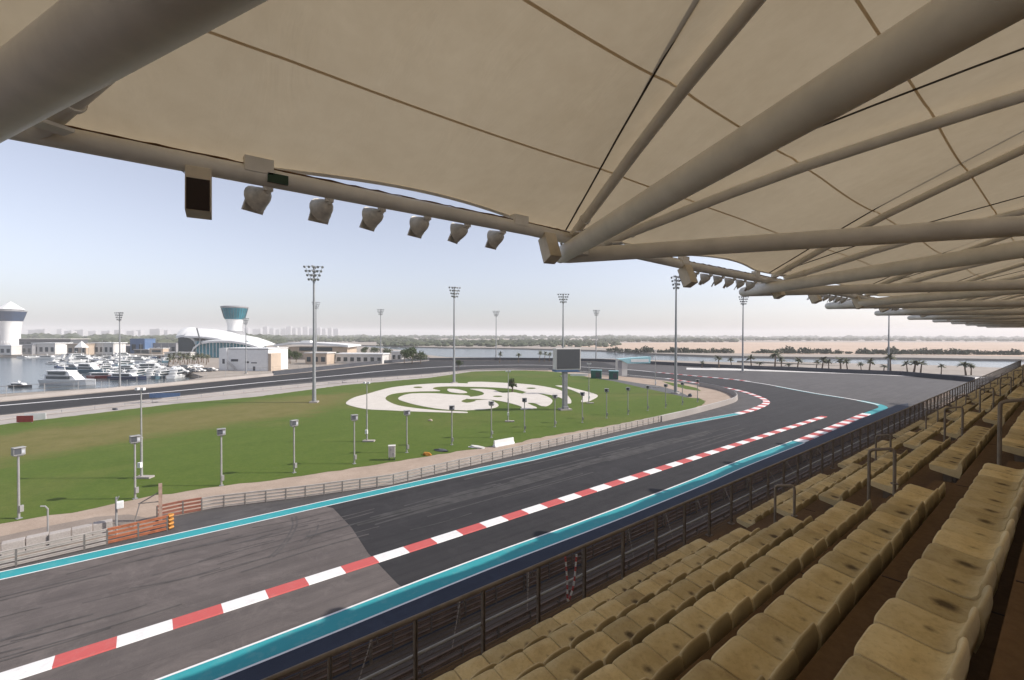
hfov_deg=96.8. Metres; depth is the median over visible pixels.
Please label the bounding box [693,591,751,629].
stadium seat
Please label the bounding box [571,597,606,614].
stadium seat
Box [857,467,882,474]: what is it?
stadium seat
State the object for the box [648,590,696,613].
stadium seat
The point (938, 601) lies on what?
stadium seat
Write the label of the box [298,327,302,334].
tower block
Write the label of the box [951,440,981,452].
stadium seat
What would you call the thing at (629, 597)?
stadium seat
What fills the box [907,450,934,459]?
stadium seat
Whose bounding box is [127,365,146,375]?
motor yacht
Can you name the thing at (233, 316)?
control tower
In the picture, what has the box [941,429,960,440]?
stadium seat
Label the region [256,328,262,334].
tower block
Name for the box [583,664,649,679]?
stadium seat
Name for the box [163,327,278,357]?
yacht club
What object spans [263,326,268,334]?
tower block
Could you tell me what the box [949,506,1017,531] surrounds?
stadium seat
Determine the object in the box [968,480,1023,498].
stadium seat
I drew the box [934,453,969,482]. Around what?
stadium seat
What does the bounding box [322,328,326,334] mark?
tower block
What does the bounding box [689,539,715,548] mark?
stadium seat
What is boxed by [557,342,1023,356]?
sand flat
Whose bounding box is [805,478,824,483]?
stadium seat
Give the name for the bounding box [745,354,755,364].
palm tree
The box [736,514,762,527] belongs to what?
stadium seat
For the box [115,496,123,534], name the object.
camera post
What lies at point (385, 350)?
tree
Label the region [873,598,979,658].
stadium seat
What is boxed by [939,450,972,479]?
stadium seat
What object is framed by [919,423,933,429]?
stadium seat
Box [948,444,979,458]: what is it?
stadium seat
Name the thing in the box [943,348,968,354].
shrub
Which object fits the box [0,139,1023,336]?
sky
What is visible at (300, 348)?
window
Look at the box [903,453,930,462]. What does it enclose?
stadium seat
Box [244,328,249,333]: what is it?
tower block
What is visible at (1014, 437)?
stadium seat
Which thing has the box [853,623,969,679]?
stadium seat
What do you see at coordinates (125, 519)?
service road
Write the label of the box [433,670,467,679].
stadium seat
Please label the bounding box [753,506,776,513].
stadium seat
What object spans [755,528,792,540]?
stadium seat
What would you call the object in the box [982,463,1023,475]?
stadium seat
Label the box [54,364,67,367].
motor boat
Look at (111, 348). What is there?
quay building
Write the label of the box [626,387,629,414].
trackside lamp
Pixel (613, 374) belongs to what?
container
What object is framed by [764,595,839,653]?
stadium seat
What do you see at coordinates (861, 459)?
stadium seat
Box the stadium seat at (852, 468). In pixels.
[845,464,864,470]
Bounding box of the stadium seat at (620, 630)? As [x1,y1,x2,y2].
[602,616,654,646]
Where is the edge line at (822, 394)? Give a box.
[754,382,878,404]
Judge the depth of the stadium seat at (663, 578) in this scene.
7.37 m
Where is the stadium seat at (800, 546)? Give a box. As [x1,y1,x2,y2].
[780,536,826,559]
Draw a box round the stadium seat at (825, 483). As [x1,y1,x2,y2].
[817,479,840,486]
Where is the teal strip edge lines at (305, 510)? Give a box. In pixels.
[0,413,739,579]
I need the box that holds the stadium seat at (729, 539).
[718,534,749,544]
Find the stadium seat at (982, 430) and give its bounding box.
[969,424,995,436]
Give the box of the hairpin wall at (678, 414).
[660,382,737,421]
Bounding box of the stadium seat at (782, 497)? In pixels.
[777,494,796,500]
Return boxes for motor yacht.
[38,365,95,384]
[65,353,83,358]
[65,362,77,368]
[73,354,92,360]
[73,360,105,372]
[99,363,114,371]
[112,359,138,366]
[113,352,136,357]
[117,363,136,370]
[122,354,134,359]
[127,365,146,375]
[129,357,153,361]
[134,360,172,369]
[142,359,157,362]
[143,367,159,377]
[151,369,169,378]
[159,357,168,361]
[166,367,188,378]
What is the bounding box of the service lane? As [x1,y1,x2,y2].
[332,395,956,679]
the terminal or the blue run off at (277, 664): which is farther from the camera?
the terminal
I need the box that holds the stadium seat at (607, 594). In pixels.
[590,588,623,602]
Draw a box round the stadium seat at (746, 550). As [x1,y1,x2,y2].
[731,542,770,557]
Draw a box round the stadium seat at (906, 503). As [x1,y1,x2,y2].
[886,495,932,523]
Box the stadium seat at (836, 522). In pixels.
[815,513,856,530]
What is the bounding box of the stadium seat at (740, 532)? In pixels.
[729,528,759,537]
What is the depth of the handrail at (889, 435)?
14.15 m
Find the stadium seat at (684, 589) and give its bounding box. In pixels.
[667,579,714,600]
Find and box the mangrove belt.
[21,336,1023,346]
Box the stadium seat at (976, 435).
[963,429,991,441]
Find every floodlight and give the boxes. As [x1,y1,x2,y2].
[241,186,272,214]
[308,197,333,224]
[359,207,385,231]
[407,216,430,238]
[447,223,470,243]
[485,230,505,249]
[698,273,712,284]
[711,275,724,286]
[722,277,735,288]
[734,279,746,289]
[744,281,756,290]
[821,294,830,301]
[827,295,836,301]
[832,296,841,302]
[838,297,847,303]
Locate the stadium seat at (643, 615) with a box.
[626,603,676,629]
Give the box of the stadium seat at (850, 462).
[842,458,859,463]
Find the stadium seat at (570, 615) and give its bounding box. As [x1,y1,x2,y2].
[552,607,587,624]
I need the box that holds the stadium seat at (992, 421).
[982,413,1006,426]
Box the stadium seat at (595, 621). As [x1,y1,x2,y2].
[573,611,616,632]
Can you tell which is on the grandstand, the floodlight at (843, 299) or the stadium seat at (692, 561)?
the stadium seat at (692, 561)
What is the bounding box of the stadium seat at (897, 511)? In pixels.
[876,501,924,527]
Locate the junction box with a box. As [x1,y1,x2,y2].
[267,173,287,185]
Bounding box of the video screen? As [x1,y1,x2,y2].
[552,348,580,410]
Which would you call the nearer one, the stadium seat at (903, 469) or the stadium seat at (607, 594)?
the stadium seat at (607, 594)
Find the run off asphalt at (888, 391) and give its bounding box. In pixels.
[0,362,992,584]
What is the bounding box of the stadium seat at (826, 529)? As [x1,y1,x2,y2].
[804,521,847,538]
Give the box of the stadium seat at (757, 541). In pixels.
[744,535,782,548]
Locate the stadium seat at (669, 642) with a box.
[642,623,708,670]
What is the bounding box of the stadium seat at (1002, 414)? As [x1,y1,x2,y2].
[989,409,1010,418]
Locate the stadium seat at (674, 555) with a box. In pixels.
[665,551,694,560]
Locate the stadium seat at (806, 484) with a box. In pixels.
[800,481,819,486]
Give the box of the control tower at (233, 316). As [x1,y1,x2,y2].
[220,305,248,334]
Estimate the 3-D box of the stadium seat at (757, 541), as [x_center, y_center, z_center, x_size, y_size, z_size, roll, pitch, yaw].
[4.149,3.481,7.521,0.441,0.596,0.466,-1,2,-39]
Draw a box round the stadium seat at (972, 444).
[955,437,985,451]
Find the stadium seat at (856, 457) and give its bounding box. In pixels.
[850,454,866,459]
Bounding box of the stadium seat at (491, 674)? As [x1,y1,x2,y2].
[471,669,511,679]
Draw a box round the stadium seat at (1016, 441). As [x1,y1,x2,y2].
[1002,438,1023,444]
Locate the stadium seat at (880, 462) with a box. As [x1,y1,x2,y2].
[873,460,892,464]
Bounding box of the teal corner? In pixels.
[861,401,887,414]
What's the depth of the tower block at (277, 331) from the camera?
3641.97 m
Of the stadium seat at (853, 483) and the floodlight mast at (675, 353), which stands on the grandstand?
the stadium seat at (853, 483)
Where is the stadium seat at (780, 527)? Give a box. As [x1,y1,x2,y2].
[768,522,803,534]
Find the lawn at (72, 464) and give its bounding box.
[0,370,704,523]
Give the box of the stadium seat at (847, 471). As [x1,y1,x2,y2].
[839,467,860,473]
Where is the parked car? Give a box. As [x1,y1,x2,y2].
[192,364,203,367]
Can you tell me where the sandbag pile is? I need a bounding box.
[468,445,484,448]
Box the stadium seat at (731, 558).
[718,551,758,568]
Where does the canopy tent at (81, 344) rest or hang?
on the ground at (931, 369)
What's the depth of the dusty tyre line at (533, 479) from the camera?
43.71 m
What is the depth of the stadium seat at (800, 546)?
6.24 m
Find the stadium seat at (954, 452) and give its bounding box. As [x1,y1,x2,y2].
[942,446,975,462]
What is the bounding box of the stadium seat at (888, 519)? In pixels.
[868,510,918,539]
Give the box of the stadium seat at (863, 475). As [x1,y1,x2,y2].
[852,470,878,478]
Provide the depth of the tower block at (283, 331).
3676.89 m
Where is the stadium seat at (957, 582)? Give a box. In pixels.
[907,558,996,599]
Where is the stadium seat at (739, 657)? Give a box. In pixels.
[711,635,798,679]
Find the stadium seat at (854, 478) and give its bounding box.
[846,473,872,481]
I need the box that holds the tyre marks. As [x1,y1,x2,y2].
[0,508,378,661]
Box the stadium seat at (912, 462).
[898,456,926,466]
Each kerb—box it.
[0,416,826,679]
[657,372,749,381]
[665,378,769,413]
[794,413,870,442]
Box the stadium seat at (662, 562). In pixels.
[652,557,681,568]
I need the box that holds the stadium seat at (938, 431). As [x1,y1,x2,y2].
[922,429,940,434]
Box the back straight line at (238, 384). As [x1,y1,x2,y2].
[0,365,649,405]
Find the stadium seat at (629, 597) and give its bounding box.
[614,589,654,606]
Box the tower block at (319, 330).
[317,327,321,334]
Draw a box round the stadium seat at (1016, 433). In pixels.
[1008,431,1023,436]
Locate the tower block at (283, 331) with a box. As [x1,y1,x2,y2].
[281,328,285,335]
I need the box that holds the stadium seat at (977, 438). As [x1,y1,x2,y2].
[961,432,989,446]
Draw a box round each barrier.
[0,368,547,419]
[0,528,106,568]
[106,513,173,544]
[156,497,201,517]
[201,415,660,510]
[277,391,948,679]
[388,392,965,679]
[493,437,514,447]
[570,374,587,375]
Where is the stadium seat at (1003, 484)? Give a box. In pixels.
[973,474,1023,490]
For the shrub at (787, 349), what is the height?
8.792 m
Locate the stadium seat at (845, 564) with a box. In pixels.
[818,551,881,589]
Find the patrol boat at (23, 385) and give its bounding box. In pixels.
[8,380,31,387]
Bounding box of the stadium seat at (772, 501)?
[767,498,789,503]
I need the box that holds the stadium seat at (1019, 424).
[1013,423,1023,426]
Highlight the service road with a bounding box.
[0,514,154,568]
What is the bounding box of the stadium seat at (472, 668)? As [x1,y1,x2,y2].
[454,655,497,679]
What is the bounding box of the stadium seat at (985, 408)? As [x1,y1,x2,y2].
[975,404,991,412]
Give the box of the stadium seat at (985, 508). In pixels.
[955,496,1020,518]
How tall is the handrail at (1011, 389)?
1.365 m
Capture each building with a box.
[28,329,37,333]
[38,329,50,333]
[57,329,65,334]
[64,330,76,333]
[66,344,95,354]
[74,329,87,335]
[88,331,99,335]
[89,342,127,354]
[101,330,113,334]
[114,329,124,334]
[127,330,137,335]
[130,339,154,353]
[135,330,144,335]
[150,329,163,334]
[164,330,170,334]
[219,347,287,370]
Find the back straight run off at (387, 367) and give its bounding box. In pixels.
[0,360,614,404]
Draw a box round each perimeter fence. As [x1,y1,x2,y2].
[0,367,272,400]
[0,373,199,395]
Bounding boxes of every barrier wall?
[272,356,429,374]
[429,357,974,381]
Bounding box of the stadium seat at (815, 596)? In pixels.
[784,578,854,624]
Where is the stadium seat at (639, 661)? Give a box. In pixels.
[612,643,683,679]
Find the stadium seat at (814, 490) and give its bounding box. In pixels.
[804,486,828,494]
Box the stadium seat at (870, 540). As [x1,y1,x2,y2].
[847,529,902,562]
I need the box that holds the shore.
[294,335,1023,360]
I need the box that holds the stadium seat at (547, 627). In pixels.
[530,618,567,637]
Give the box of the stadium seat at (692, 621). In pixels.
[669,606,731,648]
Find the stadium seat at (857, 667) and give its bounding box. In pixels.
[834,655,954,679]
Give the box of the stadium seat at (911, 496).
[894,488,939,525]
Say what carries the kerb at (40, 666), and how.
on the track asphalt at (785, 407)
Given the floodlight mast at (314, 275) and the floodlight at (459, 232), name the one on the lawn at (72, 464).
the floodlight mast at (314, 275)
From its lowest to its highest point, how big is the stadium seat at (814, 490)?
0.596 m
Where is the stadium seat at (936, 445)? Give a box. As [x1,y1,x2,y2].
[922,439,947,447]
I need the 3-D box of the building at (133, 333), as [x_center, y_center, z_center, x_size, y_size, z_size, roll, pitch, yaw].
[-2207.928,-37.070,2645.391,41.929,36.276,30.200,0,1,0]
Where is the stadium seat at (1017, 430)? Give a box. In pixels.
[1009,428,1023,432]
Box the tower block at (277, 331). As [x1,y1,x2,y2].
[275,329,280,334]
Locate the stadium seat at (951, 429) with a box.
[946,425,965,438]
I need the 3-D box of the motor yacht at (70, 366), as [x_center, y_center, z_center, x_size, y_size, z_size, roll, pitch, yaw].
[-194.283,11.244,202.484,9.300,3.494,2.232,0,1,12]
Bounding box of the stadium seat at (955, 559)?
[921,543,1004,596]
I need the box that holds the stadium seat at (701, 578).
[685,569,730,590]
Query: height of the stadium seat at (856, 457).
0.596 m
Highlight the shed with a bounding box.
[153,343,177,351]
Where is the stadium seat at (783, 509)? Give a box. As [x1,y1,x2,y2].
[776,503,802,515]
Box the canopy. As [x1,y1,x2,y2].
[0,0,1023,327]
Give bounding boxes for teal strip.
[0,413,738,578]
[160,441,801,679]
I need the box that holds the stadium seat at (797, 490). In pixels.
[788,487,808,493]
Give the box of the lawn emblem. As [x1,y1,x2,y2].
[346,382,597,412]
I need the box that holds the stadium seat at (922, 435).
[916,432,934,437]
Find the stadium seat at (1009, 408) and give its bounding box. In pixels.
[995,403,1015,412]
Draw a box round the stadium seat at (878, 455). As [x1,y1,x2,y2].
[871,450,888,458]
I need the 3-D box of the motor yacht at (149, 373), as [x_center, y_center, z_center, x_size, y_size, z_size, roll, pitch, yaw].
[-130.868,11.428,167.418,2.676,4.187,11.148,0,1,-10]
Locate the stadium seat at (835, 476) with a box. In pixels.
[829,473,851,479]
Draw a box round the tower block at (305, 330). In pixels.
[303,327,308,334]
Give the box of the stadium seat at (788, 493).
[782,490,802,496]
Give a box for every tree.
[286,348,298,363]
[361,347,368,352]
[369,347,378,352]
[382,348,392,352]
[401,346,417,363]
[413,350,426,363]
[455,360,463,368]
[509,378,516,391]
[713,355,721,367]
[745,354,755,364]
[769,349,782,365]
[777,357,784,366]
[793,357,805,366]
[818,356,827,367]
[834,356,846,368]
[842,358,850,368]
[865,358,877,369]
[881,353,897,370]
[901,360,910,371]
[908,359,925,371]
[918,360,927,372]
[957,361,972,374]
[966,364,975,374]
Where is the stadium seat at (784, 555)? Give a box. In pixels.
[766,545,813,570]
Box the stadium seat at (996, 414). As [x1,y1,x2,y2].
[986,410,1008,419]
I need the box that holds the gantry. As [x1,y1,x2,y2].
[615,356,650,375]
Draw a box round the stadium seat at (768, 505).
[760,501,782,508]
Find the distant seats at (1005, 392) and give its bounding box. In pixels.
[896,365,1023,434]
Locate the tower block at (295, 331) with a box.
[292,328,297,334]
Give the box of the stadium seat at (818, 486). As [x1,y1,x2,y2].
[811,482,834,490]
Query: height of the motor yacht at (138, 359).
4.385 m
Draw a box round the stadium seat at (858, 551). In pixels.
[833,539,892,574]
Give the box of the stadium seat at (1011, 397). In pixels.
[1007,394,1023,401]
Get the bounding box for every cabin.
[0,345,22,354]
[22,344,35,353]
[391,351,402,359]
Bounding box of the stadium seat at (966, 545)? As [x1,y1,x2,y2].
[932,529,1009,573]
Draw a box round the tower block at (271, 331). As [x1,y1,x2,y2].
[269,328,274,334]
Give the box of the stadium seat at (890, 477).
[876,471,908,482]
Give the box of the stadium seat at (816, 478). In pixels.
[810,475,829,480]
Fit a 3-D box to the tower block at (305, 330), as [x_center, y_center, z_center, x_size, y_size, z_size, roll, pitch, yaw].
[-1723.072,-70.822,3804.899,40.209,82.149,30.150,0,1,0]
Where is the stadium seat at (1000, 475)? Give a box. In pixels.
[978,469,1022,482]
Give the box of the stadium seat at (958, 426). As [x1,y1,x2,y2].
[949,422,969,427]
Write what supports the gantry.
on the run off asphalt at (888, 391)
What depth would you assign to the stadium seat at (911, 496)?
6.68 m
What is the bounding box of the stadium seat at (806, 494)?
[798,491,822,499]
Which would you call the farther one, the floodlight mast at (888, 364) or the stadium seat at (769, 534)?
the floodlight mast at (888, 364)
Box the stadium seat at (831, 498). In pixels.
[819,490,849,507]
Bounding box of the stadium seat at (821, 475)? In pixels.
[816,472,834,477]
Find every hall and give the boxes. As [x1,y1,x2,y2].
[31,343,71,353]
[335,353,389,363]
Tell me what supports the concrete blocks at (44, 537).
on the service road
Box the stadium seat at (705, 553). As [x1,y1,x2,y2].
[695,547,727,559]
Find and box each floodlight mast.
[114,312,123,386]
[242,318,248,373]
[303,265,323,402]
[312,302,319,351]
[377,309,383,352]
[449,287,460,382]
[493,311,499,356]
[557,293,568,376]
[593,310,599,358]
[671,275,680,393]
[739,296,748,371]
[885,316,889,370]
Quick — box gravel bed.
[603,379,688,396]
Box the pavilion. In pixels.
[273,340,360,358]
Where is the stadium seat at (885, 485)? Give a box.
[871,475,903,498]
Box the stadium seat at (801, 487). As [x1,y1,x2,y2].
[795,483,814,490]
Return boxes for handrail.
[774,484,797,522]
[867,447,898,500]
[875,434,891,460]
[925,409,938,428]
[943,406,964,441]
[955,395,966,410]
[979,387,995,412]
[997,398,1023,465]
[999,376,1012,396]
[1013,369,1022,385]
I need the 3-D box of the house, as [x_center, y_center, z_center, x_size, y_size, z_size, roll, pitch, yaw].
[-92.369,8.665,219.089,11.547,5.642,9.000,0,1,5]
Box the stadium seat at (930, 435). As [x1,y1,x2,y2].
[914,433,932,438]
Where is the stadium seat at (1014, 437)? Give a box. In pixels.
[1005,434,1023,440]
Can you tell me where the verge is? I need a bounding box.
[0,370,734,567]
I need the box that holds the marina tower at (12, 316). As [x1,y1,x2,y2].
[0,302,27,344]
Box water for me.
[0,346,1023,393]
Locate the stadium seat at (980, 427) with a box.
[972,424,996,435]
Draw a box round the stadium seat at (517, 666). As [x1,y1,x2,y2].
[493,652,543,679]
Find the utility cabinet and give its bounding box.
[388,445,395,459]
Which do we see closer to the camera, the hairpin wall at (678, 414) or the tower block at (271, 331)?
the hairpin wall at (678, 414)
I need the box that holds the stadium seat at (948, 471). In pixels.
[929,457,965,482]
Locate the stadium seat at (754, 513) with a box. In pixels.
[745,509,769,517]
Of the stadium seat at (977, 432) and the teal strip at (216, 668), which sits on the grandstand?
the stadium seat at (977, 432)
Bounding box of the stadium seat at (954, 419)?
[946,414,960,422]
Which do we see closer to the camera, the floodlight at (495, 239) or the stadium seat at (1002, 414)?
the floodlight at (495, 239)
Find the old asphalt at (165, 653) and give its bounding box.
[0,506,400,679]
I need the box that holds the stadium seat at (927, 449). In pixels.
[915,444,941,453]
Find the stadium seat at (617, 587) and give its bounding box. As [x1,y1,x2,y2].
[607,580,639,594]
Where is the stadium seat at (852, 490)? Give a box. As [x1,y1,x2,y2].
[827,486,856,495]
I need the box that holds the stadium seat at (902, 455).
[882,452,904,459]
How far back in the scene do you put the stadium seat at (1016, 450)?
7.64 m
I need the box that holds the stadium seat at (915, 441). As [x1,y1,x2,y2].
[907,437,926,443]
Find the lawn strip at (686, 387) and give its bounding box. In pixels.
[663,381,699,390]
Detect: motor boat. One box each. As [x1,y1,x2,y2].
[37,355,60,358]
[45,360,62,363]
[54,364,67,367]
[67,357,86,361]
[86,368,113,378]
[106,367,129,372]
[107,369,146,379]
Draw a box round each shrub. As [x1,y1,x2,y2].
[612,347,623,352]
[635,345,650,352]
[645,347,653,352]
[669,347,679,352]
[679,347,688,352]
[696,348,708,352]
[709,348,717,352]
[720,348,733,352]
[760,349,770,352]
[777,345,794,352]
[794,347,810,353]
[813,348,830,353]
[857,347,879,353]
[871,349,885,353]
[885,346,906,353]
[905,349,922,353]
[919,347,934,353]
[929,349,943,354]
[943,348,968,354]
[956,349,973,354]
[970,350,982,354]
[979,350,989,354]
[995,350,1011,354]
[1002,348,1020,354]
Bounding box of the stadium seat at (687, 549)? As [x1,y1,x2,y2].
[677,544,705,554]
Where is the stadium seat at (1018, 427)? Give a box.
[1011,425,1023,429]
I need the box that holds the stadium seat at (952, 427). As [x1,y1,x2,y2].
[947,424,967,429]
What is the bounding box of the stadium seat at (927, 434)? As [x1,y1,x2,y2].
[919,430,937,435]
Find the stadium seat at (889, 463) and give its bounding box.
[871,461,892,467]
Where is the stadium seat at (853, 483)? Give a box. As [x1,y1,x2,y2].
[840,478,866,487]
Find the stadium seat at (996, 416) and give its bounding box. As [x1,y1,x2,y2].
[984,412,1007,422]
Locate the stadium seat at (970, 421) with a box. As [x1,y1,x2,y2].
[952,420,971,426]
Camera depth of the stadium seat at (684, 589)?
6.10 m
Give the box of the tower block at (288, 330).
[286,326,292,334]
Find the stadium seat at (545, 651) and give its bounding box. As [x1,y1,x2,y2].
[523,638,570,666]
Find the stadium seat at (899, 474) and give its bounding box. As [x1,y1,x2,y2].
[883,467,913,478]
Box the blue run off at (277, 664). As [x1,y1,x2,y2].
[219,403,908,679]
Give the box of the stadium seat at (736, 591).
[715,579,771,612]
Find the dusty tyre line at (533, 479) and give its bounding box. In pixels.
[307,425,751,536]
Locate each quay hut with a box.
[133,349,149,353]
[150,348,167,353]
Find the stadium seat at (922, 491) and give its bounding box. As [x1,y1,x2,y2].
[902,482,945,502]
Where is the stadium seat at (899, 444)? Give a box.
[884,442,901,447]
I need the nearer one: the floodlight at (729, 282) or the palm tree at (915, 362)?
the floodlight at (729, 282)
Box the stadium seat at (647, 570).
[638,564,668,575]
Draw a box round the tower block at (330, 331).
[328,328,332,335]
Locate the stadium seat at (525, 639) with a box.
[506,629,546,649]
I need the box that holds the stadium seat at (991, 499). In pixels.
[964,487,1023,519]
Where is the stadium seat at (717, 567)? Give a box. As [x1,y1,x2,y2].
[701,559,744,578]
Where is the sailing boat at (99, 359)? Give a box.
[87,340,112,362]
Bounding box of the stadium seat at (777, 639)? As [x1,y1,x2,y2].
[737,613,818,675]
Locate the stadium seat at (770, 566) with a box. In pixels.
[749,555,800,581]
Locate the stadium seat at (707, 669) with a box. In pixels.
[680,659,764,679]
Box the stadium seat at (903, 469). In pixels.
[888,463,917,473]
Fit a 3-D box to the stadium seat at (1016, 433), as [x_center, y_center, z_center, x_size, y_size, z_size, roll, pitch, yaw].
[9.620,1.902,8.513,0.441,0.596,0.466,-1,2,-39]
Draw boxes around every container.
[591,370,601,378]
[609,370,617,379]
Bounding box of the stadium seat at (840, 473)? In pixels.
[834,470,855,476]
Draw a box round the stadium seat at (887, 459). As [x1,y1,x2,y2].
[877,455,900,461]
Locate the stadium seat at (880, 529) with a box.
[857,519,910,547]
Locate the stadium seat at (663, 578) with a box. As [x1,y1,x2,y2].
[650,570,686,585]
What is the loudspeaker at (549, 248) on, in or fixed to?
hanging from the canopy
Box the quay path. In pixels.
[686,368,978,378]
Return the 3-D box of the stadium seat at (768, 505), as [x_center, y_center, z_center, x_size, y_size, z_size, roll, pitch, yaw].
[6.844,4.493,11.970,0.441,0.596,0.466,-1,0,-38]
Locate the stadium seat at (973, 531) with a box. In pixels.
[941,518,1014,551]
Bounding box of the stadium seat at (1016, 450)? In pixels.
[1002,441,1023,462]
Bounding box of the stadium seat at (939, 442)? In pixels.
[926,437,950,444]
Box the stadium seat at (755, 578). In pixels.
[734,567,787,594]
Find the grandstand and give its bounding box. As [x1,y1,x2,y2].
[419,364,1023,679]
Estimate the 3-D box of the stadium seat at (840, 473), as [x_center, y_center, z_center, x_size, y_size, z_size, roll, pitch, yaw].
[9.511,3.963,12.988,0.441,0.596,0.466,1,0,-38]
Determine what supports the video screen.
on the lawn at (72, 464)
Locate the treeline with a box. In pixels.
[21,332,1023,339]
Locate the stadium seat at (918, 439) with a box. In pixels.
[911,435,929,440]
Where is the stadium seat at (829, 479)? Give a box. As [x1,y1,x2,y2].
[823,476,845,482]
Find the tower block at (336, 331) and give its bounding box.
[333,328,339,335]
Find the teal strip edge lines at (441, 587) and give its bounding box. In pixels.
[155,441,803,679]
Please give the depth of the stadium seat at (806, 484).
13.73 m
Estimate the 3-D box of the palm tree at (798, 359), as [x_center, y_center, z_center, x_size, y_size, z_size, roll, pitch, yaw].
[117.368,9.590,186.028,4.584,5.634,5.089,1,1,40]
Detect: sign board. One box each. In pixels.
[16,415,32,422]
[24,413,45,419]
[149,393,179,397]
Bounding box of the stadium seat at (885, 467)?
[863,464,887,471]
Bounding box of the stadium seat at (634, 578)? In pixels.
[622,571,654,584]
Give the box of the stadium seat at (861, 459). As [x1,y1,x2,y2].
[846,456,863,461]
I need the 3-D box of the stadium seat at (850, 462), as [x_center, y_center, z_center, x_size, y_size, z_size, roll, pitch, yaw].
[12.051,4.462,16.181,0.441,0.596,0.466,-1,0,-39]
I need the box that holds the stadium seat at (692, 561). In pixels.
[680,554,715,568]
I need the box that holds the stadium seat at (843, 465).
[838,460,856,468]
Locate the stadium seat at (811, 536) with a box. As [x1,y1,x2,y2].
[793,528,837,548]
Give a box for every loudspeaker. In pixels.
[182,165,211,219]
[538,232,561,263]
[677,264,697,287]
[771,281,785,298]
[808,295,822,303]
[851,296,862,308]
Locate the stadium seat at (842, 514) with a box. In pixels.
[824,506,864,522]
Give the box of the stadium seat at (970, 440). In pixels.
[957,434,986,445]
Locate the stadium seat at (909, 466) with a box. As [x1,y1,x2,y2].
[897,459,922,470]
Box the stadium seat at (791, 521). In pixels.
[778,516,812,527]
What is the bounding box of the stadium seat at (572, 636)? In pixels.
[548,623,594,648]
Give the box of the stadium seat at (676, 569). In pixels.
[666,562,701,575]
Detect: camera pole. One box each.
[133,387,154,478]
[362,382,374,441]
[505,370,513,421]
[586,363,593,403]
[654,350,658,387]
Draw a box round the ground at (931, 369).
[0,344,1007,401]
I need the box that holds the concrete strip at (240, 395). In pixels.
[0,369,517,424]
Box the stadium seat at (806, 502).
[783,498,810,507]
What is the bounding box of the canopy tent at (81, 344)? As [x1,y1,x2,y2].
[74,341,87,353]
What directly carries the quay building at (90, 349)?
on the ground at (931, 369)
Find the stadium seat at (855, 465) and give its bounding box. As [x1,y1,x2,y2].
[848,462,866,467]
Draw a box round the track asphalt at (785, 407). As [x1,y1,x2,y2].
[0,365,877,586]
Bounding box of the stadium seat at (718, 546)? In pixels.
[707,540,739,552]
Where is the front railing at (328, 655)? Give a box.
[261,359,1023,679]
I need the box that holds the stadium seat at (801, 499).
[791,494,816,502]
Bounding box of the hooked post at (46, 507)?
[40,505,48,531]
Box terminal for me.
[19,338,87,344]
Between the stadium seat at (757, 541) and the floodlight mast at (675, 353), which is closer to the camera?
the stadium seat at (757, 541)
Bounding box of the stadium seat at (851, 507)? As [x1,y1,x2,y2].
[834,499,871,515]
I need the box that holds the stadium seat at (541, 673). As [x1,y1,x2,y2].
[518,667,568,679]
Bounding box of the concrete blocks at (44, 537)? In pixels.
[1,519,111,555]
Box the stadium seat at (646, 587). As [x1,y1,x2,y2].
[633,579,671,595]
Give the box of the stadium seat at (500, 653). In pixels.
[482,642,523,663]
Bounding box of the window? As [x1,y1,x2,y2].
[299,347,331,350]
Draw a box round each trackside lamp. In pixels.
[11,446,25,519]
[129,435,140,499]
[217,428,225,485]
[290,419,297,472]
[351,414,357,463]
[404,410,410,452]
[449,405,454,444]
[489,401,494,437]
[522,398,526,431]
[552,394,556,426]
[580,392,584,422]
[604,388,608,417]
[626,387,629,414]
[646,385,649,410]
[664,384,667,407]
[681,382,683,404]
[696,379,699,401]
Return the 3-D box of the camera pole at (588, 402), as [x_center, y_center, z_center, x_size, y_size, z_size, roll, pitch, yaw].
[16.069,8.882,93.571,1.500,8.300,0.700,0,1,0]
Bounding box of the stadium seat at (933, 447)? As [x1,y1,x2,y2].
[920,442,944,450]
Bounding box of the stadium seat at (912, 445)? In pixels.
[903,439,923,451]
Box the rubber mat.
[433,448,448,451]
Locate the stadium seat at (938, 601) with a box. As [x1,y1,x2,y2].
[895,577,992,652]
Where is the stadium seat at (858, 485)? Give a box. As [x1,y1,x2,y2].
[833,481,861,490]
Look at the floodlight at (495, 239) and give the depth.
11.83 m
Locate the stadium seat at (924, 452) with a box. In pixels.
[912,447,937,456]
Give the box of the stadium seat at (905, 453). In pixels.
[885,450,907,456]
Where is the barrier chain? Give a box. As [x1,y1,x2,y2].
[565,554,576,600]
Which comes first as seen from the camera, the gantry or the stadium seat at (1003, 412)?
the stadium seat at (1003, 412)
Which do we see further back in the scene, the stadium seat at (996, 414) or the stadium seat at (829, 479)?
the stadium seat at (996, 414)
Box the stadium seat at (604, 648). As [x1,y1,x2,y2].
[575,631,631,665]
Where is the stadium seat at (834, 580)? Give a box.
[802,563,869,608]
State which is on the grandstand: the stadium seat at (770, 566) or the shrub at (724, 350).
the stadium seat at (770, 566)
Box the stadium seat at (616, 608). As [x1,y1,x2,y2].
[595,599,636,618]
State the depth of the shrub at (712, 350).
377.70 m
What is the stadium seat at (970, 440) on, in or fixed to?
on the grandstand
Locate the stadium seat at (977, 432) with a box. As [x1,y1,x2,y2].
[967,427,993,439]
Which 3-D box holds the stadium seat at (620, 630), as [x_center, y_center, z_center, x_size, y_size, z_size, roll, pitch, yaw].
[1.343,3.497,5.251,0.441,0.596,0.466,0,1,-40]
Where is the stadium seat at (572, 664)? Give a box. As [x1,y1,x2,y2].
[545,649,603,679]
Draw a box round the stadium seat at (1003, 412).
[990,407,1011,416]
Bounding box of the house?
[304,352,335,363]
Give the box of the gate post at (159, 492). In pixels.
[133,483,161,526]

